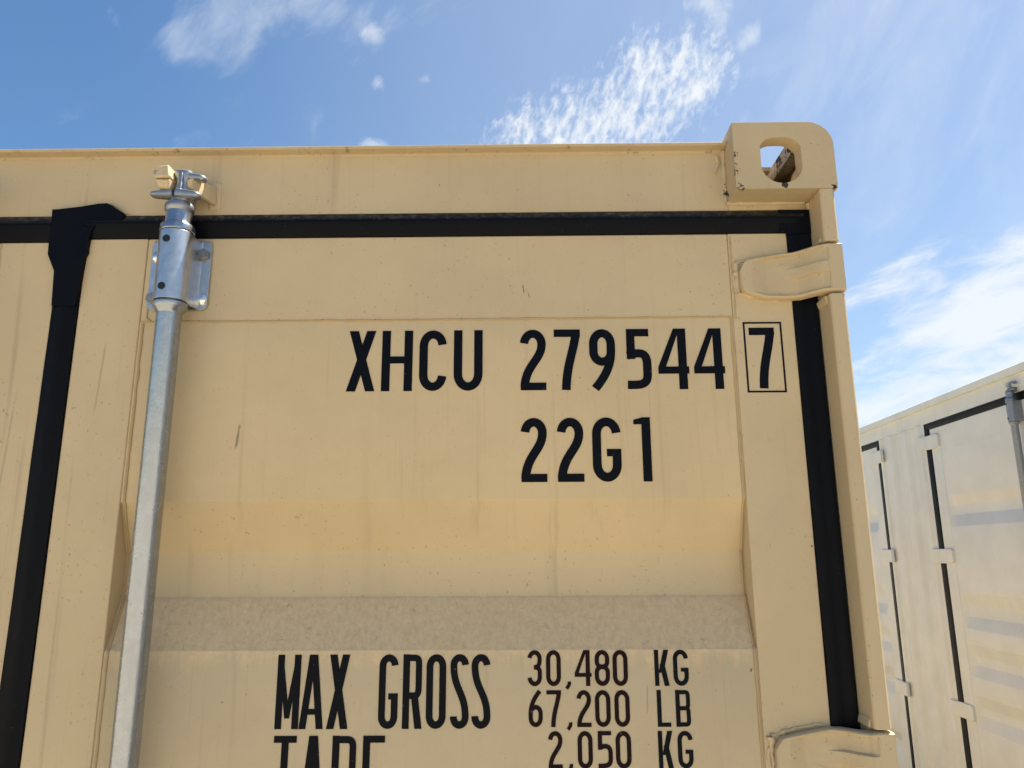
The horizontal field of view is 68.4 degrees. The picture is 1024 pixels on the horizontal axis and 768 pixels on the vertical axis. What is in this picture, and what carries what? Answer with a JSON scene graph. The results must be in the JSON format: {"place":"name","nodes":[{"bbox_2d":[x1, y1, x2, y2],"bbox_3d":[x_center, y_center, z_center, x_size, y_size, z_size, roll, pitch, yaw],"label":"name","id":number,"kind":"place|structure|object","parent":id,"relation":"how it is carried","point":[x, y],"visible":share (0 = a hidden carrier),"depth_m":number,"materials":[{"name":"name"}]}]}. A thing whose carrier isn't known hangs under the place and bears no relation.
{"place":"outdoors","nodes":[
{"label":"outdoors","id":0,"kind":"place"},
{"bbox_2d":[0,122,898,767],"bbox_3d":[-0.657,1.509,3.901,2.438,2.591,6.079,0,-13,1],"label":"shipping container","id":1,"kind":"object","parent":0,"point":[450,456],"visible":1,"depth_m":1.17,"materials":[{"name":"beige metal"}]},
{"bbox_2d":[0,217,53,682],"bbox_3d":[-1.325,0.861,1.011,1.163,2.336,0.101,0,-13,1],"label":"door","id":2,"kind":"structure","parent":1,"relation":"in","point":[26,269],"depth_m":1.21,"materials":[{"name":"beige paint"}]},
{"bbox_2d":[0,203,898,767],"bbox_3d":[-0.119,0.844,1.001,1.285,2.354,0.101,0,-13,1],"label":"door","id":3,"kind":"structure","parent":1,"relation":"in","point":[444,490],"depth_m":1.16,"materials":[{"name":"beige paint"}]},
{"bbox_2d":[0,0,1023,427],"label":"sky","id":4,"kind":"structure","parent":0,"point":[920,103],"materials":[{"name":"blue"}]},
{"bbox_2d":[859,361,1023,767],"bbox_3d":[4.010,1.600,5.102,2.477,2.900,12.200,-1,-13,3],"label":"shipping container","id":5,"kind":"object","parent":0,"point":[944,478],"visible":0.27,"depth_m":4.80,"materials":[{"name":"white metal"}]},
{"bbox_2d":[861,441,914,767],"bbox_3d":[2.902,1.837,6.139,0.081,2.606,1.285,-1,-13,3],"label":"door","id":6,"kind":"structure","parent":5,"relation":"in","point":[898,690],"depth_m":5.76,"materials":[{"name":"white paint"}]},
{"bbox_2d":[917,391,1023,767],"bbox_3d":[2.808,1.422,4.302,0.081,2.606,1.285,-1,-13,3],"label":"door","id":7,"kind":"structure","parent":5,"relation":"in","point":[977,500],"depth_m":4.49,"materials":[{"name":"white paint"}]}
]}

